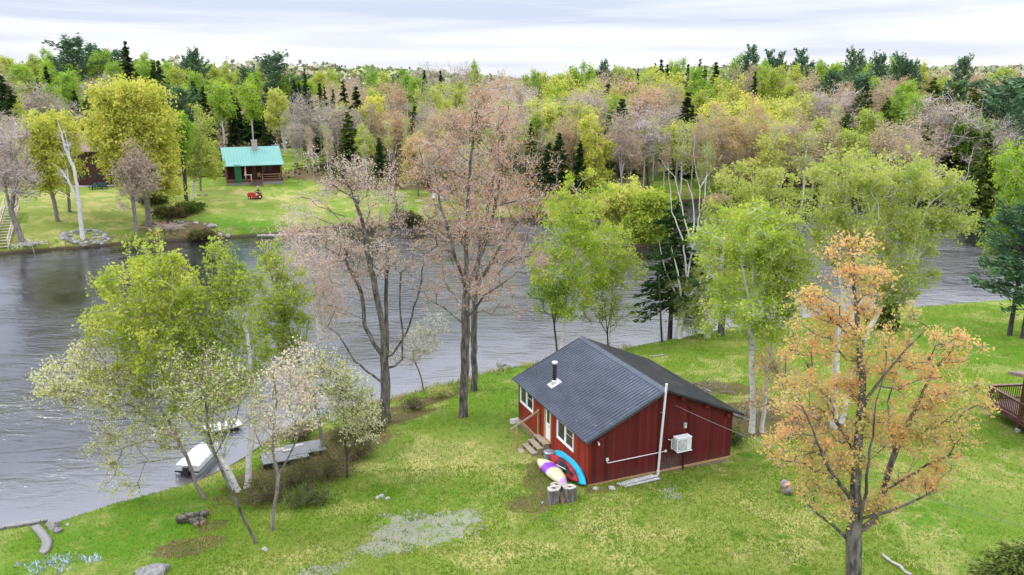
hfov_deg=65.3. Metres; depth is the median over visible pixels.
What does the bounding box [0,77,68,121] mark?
ash tree
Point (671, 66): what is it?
birch tree
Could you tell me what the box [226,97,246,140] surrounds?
fir tree
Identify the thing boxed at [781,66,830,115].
maple tree
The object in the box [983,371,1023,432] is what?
house deck
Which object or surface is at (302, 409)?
serviceberry tree
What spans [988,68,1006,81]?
birch tree
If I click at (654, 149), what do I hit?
birch tree
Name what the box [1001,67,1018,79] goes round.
birch tree
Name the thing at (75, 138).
maple tree
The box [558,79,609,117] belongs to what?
maple tree
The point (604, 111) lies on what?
birch tree
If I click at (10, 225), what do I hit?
wooden stairs
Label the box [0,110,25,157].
ash tree
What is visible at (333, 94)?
spruce tree
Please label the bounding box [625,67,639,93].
birch tree
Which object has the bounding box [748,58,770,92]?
birch tree
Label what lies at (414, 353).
serviceberry tree
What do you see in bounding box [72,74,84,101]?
birch tree
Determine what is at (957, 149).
birch tree
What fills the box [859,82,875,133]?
fir tree
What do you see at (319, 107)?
birch tree
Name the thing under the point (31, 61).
birch tree
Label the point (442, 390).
bush
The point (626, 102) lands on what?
birch tree
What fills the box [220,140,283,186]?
log cabin
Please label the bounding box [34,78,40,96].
spruce tree
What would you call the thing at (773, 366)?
young tree
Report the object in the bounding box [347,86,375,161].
spruce tree
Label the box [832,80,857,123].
maple tree
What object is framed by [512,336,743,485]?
red cabin
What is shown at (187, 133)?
birch tree
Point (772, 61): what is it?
pine tree
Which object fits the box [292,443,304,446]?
flat stone
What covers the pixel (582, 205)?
bush
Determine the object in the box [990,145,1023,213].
hemlock tree
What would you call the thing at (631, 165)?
maple tree
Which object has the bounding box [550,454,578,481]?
kayak
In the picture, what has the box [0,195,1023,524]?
river water
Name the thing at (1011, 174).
birch tree
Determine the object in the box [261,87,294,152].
birch tree
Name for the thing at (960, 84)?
pine tree
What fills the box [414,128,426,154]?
birch tree
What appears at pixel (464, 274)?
maple tree
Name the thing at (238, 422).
boat
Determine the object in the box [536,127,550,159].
birch tree
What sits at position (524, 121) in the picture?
ash tree
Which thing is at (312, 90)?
birch tree
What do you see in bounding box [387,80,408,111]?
maple tree
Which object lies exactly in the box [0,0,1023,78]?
sky
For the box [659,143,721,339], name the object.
birch tree
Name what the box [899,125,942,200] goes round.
cedar tree
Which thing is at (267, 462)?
wooden platform
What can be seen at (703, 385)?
brush pile
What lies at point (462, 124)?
birch tree
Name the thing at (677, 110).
ash tree
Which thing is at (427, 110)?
ash tree
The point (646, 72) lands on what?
birch tree
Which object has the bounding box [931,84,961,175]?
cedar tree
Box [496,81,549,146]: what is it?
ash tree
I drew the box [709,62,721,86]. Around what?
fir tree
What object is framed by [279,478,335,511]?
bush
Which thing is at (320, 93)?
spruce tree
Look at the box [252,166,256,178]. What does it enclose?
door
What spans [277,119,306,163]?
ash tree
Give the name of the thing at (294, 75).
birch tree
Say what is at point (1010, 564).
bush
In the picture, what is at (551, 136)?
birch tree
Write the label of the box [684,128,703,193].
birch tree
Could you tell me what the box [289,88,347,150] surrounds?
tree
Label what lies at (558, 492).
tree stump
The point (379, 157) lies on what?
fir tree
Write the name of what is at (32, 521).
bank stone
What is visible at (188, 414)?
serviceberry tree
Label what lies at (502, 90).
ash tree
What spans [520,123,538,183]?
fir tree
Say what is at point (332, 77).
birch tree
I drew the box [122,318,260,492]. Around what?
birch tree
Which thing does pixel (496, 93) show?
maple tree
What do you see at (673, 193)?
bush
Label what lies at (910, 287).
birch tree
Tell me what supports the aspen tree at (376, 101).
on the ground at (232, 207)
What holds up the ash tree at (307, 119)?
on the ground at (232, 207)
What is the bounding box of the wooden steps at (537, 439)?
[510,409,548,456]
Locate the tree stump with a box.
[546,482,576,504]
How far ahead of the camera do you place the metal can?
39.33 m
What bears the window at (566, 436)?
in the red cabin at (584, 395)
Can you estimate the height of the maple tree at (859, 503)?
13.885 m
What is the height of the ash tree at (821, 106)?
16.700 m
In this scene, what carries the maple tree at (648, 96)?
on the ground at (232, 207)
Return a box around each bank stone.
[9,523,19,527]
[26,520,36,524]
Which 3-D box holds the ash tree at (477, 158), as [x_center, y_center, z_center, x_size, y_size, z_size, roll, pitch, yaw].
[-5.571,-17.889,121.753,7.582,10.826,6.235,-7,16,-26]
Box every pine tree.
[41,33,108,87]
[74,41,113,85]
[77,46,111,67]
[101,48,134,80]
[155,82,203,140]
[174,46,212,106]
[236,64,261,105]
[252,49,312,127]
[592,59,613,113]
[740,43,759,84]
[762,48,779,98]
[775,50,788,76]
[788,47,814,85]
[809,67,845,121]
[833,70,880,111]
[839,45,873,101]
[869,49,892,87]
[888,50,911,88]
[892,56,916,94]
[909,58,923,95]
[932,78,977,125]
[946,78,1023,173]
[947,53,981,94]
[961,192,1023,335]
[979,73,1023,145]
[983,222,1023,338]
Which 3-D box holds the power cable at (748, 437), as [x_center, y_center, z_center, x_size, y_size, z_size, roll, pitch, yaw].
[11.724,6.900,35.554,9.277,1.703,0.022,8,16,28]
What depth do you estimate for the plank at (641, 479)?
37.25 m
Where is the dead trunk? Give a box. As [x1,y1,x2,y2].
[658,273,662,342]
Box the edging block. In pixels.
[39,548,48,554]
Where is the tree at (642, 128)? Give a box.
[630,118,663,187]
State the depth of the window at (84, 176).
123.39 m
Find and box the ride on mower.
[247,191,261,198]
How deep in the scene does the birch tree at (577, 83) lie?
254.48 m
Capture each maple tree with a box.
[5,104,81,221]
[43,107,92,211]
[72,72,190,225]
[105,135,165,240]
[291,143,446,423]
[312,82,348,109]
[321,78,363,102]
[336,82,380,118]
[367,109,415,165]
[375,80,412,118]
[383,123,411,154]
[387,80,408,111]
[396,131,437,195]
[400,73,557,417]
[409,84,442,117]
[409,111,452,153]
[418,135,468,200]
[425,80,454,137]
[430,103,567,391]
[430,104,484,149]
[438,81,476,136]
[467,87,510,127]
[467,95,517,148]
[486,66,526,96]
[523,94,570,163]
[539,68,596,113]
[546,114,593,174]
[553,71,570,88]
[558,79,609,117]
[558,99,603,153]
[587,70,629,108]
[599,126,641,181]
[600,78,673,125]
[602,110,646,185]
[603,83,634,107]
[619,134,647,187]
[632,70,678,102]
[640,65,695,119]
[651,78,684,122]
[653,118,701,183]
[679,113,718,176]
[687,96,755,193]
[691,98,745,161]
[700,73,749,128]
[707,88,783,160]
[725,62,767,104]
[728,93,798,194]
[730,94,787,122]
[741,129,805,193]
[744,116,812,185]
[751,228,1000,574]
[762,106,824,176]
[767,94,817,163]
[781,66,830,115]
[784,88,829,126]
[790,113,871,186]
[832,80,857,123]
[860,115,954,200]
[868,72,895,118]
[880,128,952,205]
[883,73,914,96]
[916,70,934,94]
[926,68,963,83]
[963,65,991,88]
[965,77,999,117]
[967,78,986,92]
[991,67,1022,88]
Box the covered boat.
[174,442,221,476]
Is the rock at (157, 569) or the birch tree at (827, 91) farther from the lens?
the birch tree at (827, 91)
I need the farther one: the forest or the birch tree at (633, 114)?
the forest
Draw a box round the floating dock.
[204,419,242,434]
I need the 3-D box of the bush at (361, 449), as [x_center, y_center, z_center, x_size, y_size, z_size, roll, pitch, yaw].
[-8.026,8.205,40.923,2.627,1.671,2.340,5,15,19]
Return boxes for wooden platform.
[260,451,309,469]
[284,439,326,455]
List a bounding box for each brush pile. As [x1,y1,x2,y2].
[9,239,47,250]
[140,220,191,231]
[676,374,737,399]
[733,398,793,421]
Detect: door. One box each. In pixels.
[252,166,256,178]
[545,409,549,440]
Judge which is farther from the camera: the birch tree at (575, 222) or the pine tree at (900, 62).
the pine tree at (900, 62)
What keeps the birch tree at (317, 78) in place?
on the ground at (232, 207)
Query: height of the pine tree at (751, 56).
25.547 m
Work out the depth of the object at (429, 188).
130.86 m
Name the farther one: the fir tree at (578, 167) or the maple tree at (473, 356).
the fir tree at (578, 167)
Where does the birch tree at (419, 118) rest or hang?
on the ground at (232, 207)
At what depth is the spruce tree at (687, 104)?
147.45 m
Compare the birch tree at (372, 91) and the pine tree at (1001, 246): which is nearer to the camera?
the pine tree at (1001, 246)
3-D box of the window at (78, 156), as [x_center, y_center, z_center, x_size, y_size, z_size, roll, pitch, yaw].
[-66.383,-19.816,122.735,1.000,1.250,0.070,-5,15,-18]
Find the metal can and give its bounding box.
[544,449,554,460]
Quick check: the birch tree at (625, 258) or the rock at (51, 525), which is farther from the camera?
the birch tree at (625, 258)
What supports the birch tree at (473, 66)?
on the ground at (232, 207)
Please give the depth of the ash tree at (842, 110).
154.92 m
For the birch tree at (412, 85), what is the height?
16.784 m
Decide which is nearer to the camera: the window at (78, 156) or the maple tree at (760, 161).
the window at (78, 156)
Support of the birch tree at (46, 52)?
on the ground at (232, 207)
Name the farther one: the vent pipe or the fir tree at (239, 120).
the fir tree at (239, 120)
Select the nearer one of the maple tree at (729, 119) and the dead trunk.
the dead trunk
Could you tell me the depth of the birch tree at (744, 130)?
142.81 m
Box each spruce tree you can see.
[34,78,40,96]
[40,66,52,94]
[119,41,136,84]
[199,87,218,148]
[224,89,243,146]
[261,113,269,145]
[286,80,303,147]
[296,83,303,116]
[302,68,309,104]
[315,83,326,150]
[322,87,329,120]
[329,89,342,155]
[338,81,352,151]
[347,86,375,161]
[421,70,427,100]
[438,71,442,92]
[658,59,663,78]
[663,92,701,178]
[665,64,668,80]
[683,64,689,98]
[697,59,703,89]
[702,65,706,88]
[750,71,759,99]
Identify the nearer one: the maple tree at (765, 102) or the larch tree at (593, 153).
the larch tree at (593, 153)
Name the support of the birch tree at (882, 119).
on the ground at (232, 207)
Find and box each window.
[76,154,83,162]
[78,172,85,179]
[93,172,100,179]
[267,165,271,171]
[520,387,533,412]
[557,419,573,452]
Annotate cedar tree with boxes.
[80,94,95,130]
[333,112,361,171]
[466,112,491,166]
[518,136,541,185]
[598,150,617,184]
[600,112,613,141]
[831,111,854,184]
[848,88,877,169]
[864,285,904,330]
[867,97,895,175]
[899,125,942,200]
[924,77,944,120]
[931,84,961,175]
[937,88,1001,184]
[965,128,998,196]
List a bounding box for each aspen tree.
[355,94,388,163]
[438,97,453,120]
[452,78,468,99]
[526,107,547,160]
[556,103,568,121]
[584,78,600,100]
[691,87,712,125]
[756,63,771,101]
[759,64,782,100]
[774,62,789,117]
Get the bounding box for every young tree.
[237,234,324,446]
[520,273,578,350]
[575,283,640,344]
[738,341,818,436]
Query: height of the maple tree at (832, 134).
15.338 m
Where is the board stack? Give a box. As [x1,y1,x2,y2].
[510,417,519,423]
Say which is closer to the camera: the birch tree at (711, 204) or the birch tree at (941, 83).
the birch tree at (711, 204)
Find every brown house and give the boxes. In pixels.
[72,131,127,185]
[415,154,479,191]
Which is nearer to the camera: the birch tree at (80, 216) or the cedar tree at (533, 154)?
the birch tree at (80, 216)
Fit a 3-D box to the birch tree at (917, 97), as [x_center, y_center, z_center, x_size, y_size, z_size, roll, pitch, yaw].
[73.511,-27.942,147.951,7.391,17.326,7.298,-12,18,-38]
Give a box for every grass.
[0,190,899,250]
[258,343,630,447]
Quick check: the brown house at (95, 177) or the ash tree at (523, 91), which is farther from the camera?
the ash tree at (523, 91)
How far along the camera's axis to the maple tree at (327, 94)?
199.13 m
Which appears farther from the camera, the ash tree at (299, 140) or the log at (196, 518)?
the ash tree at (299, 140)
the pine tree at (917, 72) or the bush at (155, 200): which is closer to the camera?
the bush at (155, 200)
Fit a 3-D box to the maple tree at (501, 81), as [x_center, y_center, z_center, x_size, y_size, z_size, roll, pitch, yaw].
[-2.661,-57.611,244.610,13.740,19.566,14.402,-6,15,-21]
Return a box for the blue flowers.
[13,551,101,574]
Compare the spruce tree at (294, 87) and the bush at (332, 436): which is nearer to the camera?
the bush at (332, 436)
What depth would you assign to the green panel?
125.92 m
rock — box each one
[45,520,61,530]
[53,527,62,533]
[135,563,169,574]
[207,223,216,227]
[496,360,505,366]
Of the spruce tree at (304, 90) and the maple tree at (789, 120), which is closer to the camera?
the maple tree at (789, 120)
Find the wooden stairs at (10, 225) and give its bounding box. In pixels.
[0,198,19,250]
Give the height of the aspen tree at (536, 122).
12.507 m
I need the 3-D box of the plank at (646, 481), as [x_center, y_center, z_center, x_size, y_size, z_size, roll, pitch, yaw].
[6.027,9.052,37.105,1.900,0.050,0.140,-7,16,-22]
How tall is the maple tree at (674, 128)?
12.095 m
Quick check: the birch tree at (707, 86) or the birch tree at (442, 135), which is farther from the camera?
the birch tree at (707, 86)
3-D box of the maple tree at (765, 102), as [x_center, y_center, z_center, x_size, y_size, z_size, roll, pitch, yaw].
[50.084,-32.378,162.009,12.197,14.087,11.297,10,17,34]
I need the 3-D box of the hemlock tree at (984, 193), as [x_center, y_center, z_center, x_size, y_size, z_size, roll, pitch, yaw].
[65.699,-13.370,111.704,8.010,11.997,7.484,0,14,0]
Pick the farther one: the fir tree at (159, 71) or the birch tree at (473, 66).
the birch tree at (473, 66)
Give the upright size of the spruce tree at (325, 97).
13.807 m
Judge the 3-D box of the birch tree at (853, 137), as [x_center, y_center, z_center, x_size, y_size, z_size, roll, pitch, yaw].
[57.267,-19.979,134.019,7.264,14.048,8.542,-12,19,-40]
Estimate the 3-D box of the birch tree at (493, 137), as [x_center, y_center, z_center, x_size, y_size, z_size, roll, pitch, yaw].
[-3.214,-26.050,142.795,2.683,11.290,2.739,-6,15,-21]
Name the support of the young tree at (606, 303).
on the ground at (232, 207)
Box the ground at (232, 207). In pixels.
[0,89,1023,574]
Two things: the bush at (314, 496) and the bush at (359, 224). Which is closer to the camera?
the bush at (314, 496)
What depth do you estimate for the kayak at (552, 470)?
37.62 m
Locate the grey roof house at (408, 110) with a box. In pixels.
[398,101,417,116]
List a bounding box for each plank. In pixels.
[617,474,652,484]
[619,474,657,485]
[624,477,659,486]
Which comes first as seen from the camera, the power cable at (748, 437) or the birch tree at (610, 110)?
the power cable at (748, 437)
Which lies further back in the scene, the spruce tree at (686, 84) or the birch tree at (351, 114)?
the spruce tree at (686, 84)
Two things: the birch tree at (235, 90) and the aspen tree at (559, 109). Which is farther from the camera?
the birch tree at (235, 90)
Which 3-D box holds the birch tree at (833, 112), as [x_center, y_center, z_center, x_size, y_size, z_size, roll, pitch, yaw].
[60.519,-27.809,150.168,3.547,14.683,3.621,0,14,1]
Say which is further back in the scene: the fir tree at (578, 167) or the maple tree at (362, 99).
the maple tree at (362, 99)
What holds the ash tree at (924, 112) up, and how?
on the ground at (232, 207)
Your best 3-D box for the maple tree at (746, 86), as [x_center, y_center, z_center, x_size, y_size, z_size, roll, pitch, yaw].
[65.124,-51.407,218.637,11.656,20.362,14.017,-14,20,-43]
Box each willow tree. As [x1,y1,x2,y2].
[588,174,656,234]
[617,183,680,244]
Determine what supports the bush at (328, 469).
on the ground at (232, 207)
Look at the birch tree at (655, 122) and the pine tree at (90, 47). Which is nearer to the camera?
the birch tree at (655, 122)
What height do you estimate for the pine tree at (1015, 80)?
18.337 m
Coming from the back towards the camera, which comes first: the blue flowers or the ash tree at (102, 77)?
the ash tree at (102, 77)
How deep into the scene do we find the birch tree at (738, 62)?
226.14 m
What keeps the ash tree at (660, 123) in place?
on the ground at (232, 207)
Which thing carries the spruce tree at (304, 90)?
on the ground at (232, 207)
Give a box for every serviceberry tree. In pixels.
[22,324,205,499]
[151,334,273,543]
[225,334,335,530]
[388,309,451,391]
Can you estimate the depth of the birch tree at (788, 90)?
194.26 m
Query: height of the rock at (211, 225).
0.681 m
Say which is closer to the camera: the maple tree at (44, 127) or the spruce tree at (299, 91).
the maple tree at (44, 127)
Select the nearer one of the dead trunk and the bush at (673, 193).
the dead trunk
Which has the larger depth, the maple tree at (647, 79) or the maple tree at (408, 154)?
the maple tree at (647, 79)
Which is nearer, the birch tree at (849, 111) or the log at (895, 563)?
the log at (895, 563)
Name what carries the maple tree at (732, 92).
on the ground at (232, 207)
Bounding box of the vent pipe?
[656,383,667,474]
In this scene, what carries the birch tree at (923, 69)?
on the ground at (232, 207)
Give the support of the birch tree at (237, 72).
on the ground at (232, 207)
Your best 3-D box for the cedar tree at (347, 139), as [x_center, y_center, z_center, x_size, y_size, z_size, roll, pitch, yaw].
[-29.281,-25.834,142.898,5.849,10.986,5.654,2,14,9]
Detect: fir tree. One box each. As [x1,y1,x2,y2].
[0,75,16,151]
[0,86,27,158]
[70,90,87,128]
[148,62,163,102]
[155,60,166,87]
[187,81,209,140]
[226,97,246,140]
[241,90,275,146]
[301,94,324,155]
[372,137,387,179]
[402,106,424,162]
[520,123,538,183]
[534,142,560,191]
[546,132,574,193]
[571,140,590,191]
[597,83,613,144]
[610,99,642,176]
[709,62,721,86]
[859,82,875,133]
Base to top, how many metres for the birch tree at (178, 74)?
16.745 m
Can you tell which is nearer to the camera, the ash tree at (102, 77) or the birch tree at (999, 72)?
the ash tree at (102, 77)
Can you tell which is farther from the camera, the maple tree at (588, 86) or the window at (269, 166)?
the maple tree at (588, 86)
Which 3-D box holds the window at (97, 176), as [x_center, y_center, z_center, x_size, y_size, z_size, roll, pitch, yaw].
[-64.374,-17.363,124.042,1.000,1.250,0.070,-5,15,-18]
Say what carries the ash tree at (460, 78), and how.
on the ground at (232, 207)
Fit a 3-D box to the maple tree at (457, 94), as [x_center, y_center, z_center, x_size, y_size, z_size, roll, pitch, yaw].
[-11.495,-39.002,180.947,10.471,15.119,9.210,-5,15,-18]
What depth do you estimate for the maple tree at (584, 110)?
155.73 m
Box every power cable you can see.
[675,405,881,482]
[896,487,1023,526]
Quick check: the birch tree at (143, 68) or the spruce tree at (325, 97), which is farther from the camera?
the birch tree at (143, 68)
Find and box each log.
[175,515,189,520]
[182,511,205,517]
[188,509,208,522]
[190,518,199,526]
[198,516,205,524]
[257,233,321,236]
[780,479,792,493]
[880,552,912,574]
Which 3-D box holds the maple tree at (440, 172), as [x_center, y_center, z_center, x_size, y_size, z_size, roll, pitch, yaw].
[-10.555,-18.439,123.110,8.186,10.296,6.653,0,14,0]
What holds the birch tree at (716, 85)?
on the ground at (232, 207)
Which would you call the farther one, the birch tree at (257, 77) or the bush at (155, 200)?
the birch tree at (257, 77)
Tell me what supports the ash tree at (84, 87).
on the ground at (232, 207)
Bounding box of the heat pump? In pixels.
[668,433,691,452]
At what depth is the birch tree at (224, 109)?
157.58 m
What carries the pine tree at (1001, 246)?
on the ground at (232, 207)
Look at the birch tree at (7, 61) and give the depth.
298.02 m
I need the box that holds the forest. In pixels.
[0,54,1023,108]
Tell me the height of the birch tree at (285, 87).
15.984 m
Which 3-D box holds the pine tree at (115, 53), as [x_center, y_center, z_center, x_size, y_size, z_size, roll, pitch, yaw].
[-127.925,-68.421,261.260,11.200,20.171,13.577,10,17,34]
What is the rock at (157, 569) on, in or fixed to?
on the ground at (232, 207)
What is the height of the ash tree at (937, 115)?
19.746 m
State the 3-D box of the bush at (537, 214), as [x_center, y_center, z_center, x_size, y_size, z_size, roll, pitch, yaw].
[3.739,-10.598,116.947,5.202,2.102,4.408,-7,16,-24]
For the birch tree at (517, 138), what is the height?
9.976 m
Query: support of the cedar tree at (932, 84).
on the ground at (232, 207)
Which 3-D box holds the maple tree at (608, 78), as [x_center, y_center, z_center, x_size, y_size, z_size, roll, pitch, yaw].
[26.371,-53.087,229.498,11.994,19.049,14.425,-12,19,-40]
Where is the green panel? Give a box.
[234,166,241,182]
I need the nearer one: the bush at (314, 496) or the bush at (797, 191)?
the bush at (314, 496)
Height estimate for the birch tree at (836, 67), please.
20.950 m
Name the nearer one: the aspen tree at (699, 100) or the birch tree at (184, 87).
the aspen tree at (699, 100)
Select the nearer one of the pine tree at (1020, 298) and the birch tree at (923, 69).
the pine tree at (1020, 298)
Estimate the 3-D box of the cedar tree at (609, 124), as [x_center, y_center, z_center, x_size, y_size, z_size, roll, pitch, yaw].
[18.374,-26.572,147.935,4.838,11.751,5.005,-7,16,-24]
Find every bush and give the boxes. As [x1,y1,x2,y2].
[135,193,169,204]
[151,202,189,219]
[174,200,207,214]
[186,227,215,239]
[235,472,292,508]
[264,457,324,490]
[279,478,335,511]
[282,422,317,442]
[289,444,356,487]
[296,343,385,477]
[324,423,359,447]
[326,435,378,462]
[352,216,386,228]
[355,411,391,433]
[388,209,422,222]
[400,393,427,410]
[425,382,453,398]
[518,209,555,222]
[565,199,591,213]
[664,191,683,200]
[702,192,731,204]
[731,423,749,447]
[777,186,807,199]
[966,536,1023,574]
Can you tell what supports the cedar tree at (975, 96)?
on the ground at (232, 207)
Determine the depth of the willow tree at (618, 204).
101.66 m
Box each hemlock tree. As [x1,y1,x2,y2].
[632,200,706,338]
[961,148,1003,229]
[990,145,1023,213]
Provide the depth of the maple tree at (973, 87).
211.56 m
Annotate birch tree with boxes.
[0,55,16,87]
[5,61,42,102]
[11,102,33,126]
[14,80,30,102]
[21,52,42,81]
[34,57,57,87]
[35,46,55,91]
[35,81,66,113]
[53,69,88,109]
[54,119,84,239]
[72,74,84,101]
[72,226,233,489]
[82,48,114,88]
[101,59,123,84]
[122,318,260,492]
[132,50,156,86]
[159,59,177,87]
[165,63,188,93]
[168,109,197,202]
[174,84,190,110]
[176,231,275,488]
[179,102,221,198]
[181,68,208,104]
[192,136,225,190]
[204,78,237,146]
[205,64,227,121]
[212,75,238,124]
[214,83,243,112]
[220,61,238,94]
[234,67,244,118]
[235,78,265,139]
[240,68,267,107]
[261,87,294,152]
[262,198,371,420]
[273,73,293,103]
[289,71,302,96]
[296,76,318,103]
[304,124,316,180]
[310,69,330,99]
[313,101,325,155]
[319,123,332,173]
[322,67,339,90]
[322,129,337,180]
[331,99,350,160]
[343,106,359,142]
[353,105,369,162]
[354,121,376,172]
[357,126,371,183]
[361,100,382,161]
[363,68,383,97]
[365,86,384,145]
[374,105,386,144]
[375,69,394,97]
[380,118,396,160]
[383,90,398,156]
[396,67,412,118]
[397,116,413,170]
[405,74,424,112]
[412,114,423,135]
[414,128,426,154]
[416,80,433,112]
[435,125,447,145]
[438,87,453,123]
[443,108,461,146]
[457,106,473,146]
[460,92,475,148]
[467,58,484,97]
[473,97,487,129]
[480,126,491,163]
[489,112,500,151]
[497,91,511,112]
[505,101,518,159]
[505,122,521,172]
[510,84,526,158]
[517,74,533,99]
[519,117,529,164]
[523,102,535,125]
[525,166,623,348]
[526,67,544,107]
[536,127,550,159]
[538,70,551,102]
[542,83,568,138]
[542,129,557,154]
[549,73,566,86]
[555,106,572,154]
[565,64,581,92]
[566,93,587,120]
[571,73,584,91]
[572,113,589,156]
[574,221,648,342]
[575,59,596,91]
[598,92,622,128]
[598,101,611,136]
[609,64,633,96]
[616,95,631,118]
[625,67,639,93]
[628,67,661,100]
[628,107,640,127]
[635,119,659,188]
[648,115,662,179]
[655,128,676,190]
[659,83,686,119]
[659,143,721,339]
[662,59,674,77]
[669,56,686,87]
[669,117,696,201]
[681,64,706,108]
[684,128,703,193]
[684,176,768,337]
[685,196,818,433]
[690,75,717,103]
[692,137,717,197]
[699,107,723,189]
[703,74,726,104]
[707,65,723,84]
[712,129,735,193]
[721,77,733,99]
[725,52,744,87]
[725,97,743,164]
[740,118,755,181]
[743,204,832,432]
[747,122,763,194]
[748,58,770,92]
[760,96,778,118]
[763,114,786,203]
[776,121,800,200]
[779,80,802,104]
[782,62,810,102]
[788,129,821,205]
[789,115,835,195]
[790,139,970,428]
[811,59,828,82]
[820,78,838,113]
[827,102,841,130]
[828,59,843,81]
[832,125,874,201]
[836,102,852,126]
[839,148,984,423]
[847,58,875,90]
[852,106,886,156]
[865,72,882,111]
[868,110,886,136]
[884,82,911,133]
[886,53,894,79]
[889,77,922,114]
[893,88,931,137]
[914,59,934,92]
[921,76,949,101]
[942,111,1008,175]
[956,78,967,101]
[976,136,1023,286]
[985,73,997,88]
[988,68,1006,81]
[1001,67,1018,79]
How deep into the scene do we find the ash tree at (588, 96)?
163.98 m
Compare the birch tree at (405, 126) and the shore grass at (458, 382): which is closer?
the shore grass at (458, 382)
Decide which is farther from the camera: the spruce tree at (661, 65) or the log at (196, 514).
the spruce tree at (661, 65)
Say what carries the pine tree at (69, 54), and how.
on the ground at (232, 207)
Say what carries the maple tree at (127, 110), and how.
on the ground at (232, 207)
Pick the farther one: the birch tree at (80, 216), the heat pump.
the birch tree at (80, 216)
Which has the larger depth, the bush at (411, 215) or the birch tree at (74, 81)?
the birch tree at (74, 81)
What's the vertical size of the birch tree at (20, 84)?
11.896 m
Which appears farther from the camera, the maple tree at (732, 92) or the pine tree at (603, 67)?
the pine tree at (603, 67)
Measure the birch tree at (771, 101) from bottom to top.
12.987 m
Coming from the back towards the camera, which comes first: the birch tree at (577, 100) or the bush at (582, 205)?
the birch tree at (577, 100)
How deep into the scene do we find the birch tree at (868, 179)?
40.30 m
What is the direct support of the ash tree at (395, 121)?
on the ground at (232, 207)
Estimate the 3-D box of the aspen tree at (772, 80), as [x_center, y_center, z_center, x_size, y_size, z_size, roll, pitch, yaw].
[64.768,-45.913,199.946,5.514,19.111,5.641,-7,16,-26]
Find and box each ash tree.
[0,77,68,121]
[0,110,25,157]
[0,110,26,159]
[0,120,46,245]
[1,69,32,101]
[45,96,84,125]
[70,75,102,113]
[87,69,116,108]
[276,93,332,157]
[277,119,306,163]
[306,98,366,159]
[330,112,372,152]
[344,76,363,92]
[368,102,404,155]
[407,97,445,153]
[413,59,450,97]
[445,61,473,100]
[453,136,499,202]
[462,60,485,127]
[483,74,540,116]
[484,72,514,100]
[492,82,514,105]
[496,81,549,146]
[499,102,543,167]
[545,86,607,148]
[567,80,627,134]
[603,98,679,172]
[632,99,680,175]
[659,98,703,167]
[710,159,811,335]
[793,82,852,166]
[797,78,872,153]
[893,82,993,166]
[899,96,958,151]
[954,109,1023,177]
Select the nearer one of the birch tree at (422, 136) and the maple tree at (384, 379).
the maple tree at (384, 379)
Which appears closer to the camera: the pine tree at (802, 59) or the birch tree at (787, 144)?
the birch tree at (787, 144)
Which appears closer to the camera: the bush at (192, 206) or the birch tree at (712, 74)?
the bush at (192, 206)
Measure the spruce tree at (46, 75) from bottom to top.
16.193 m
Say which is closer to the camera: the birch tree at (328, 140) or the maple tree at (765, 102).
the birch tree at (328, 140)
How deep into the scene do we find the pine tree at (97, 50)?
268.43 m
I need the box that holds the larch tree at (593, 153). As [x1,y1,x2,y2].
[570,111,617,191]
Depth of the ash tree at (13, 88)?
218.62 m
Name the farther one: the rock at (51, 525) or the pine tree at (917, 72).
the pine tree at (917, 72)
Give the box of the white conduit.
[606,450,666,462]
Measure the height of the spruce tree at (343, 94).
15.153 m
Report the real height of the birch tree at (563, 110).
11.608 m
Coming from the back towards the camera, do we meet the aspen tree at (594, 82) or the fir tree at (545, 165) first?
the aspen tree at (594, 82)
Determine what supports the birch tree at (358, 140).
on the ground at (232, 207)
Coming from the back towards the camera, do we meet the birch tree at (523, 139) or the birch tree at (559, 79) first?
the birch tree at (559, 79)
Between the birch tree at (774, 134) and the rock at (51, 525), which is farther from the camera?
the birch tree at (774, 134)
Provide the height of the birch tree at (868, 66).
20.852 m
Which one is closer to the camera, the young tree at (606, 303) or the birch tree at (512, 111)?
the young tree at (606, 303)
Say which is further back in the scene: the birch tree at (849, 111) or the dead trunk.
the birch tree at (849, 111)
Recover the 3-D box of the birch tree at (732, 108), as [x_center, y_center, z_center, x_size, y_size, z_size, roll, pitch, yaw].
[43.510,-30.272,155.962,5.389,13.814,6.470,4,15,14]
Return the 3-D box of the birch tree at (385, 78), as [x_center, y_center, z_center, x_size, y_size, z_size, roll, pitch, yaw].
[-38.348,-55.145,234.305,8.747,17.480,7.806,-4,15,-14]
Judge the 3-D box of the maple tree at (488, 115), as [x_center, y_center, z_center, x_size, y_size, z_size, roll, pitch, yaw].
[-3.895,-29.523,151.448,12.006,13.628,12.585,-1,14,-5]
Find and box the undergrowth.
[0,96,1023,206]
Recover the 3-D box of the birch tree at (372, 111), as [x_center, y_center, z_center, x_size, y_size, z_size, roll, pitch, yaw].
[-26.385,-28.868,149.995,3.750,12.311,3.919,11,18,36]
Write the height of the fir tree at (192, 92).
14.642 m
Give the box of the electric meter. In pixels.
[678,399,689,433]
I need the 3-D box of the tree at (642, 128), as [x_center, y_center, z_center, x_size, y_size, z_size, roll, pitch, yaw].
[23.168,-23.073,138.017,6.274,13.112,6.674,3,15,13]
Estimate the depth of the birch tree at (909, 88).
169.43 m
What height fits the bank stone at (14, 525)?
0.260 m
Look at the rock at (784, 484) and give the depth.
36.34 m
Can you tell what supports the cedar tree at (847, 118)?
on the ground at (232, 207)
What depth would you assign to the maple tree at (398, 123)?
148.20 m
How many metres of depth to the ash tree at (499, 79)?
326.00 m
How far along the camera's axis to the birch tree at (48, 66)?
216.56 m
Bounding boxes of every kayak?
[537,458,566,482]
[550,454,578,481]
[555,450,585,484]
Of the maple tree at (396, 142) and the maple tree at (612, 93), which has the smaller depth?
the maple tree at (396, 142)

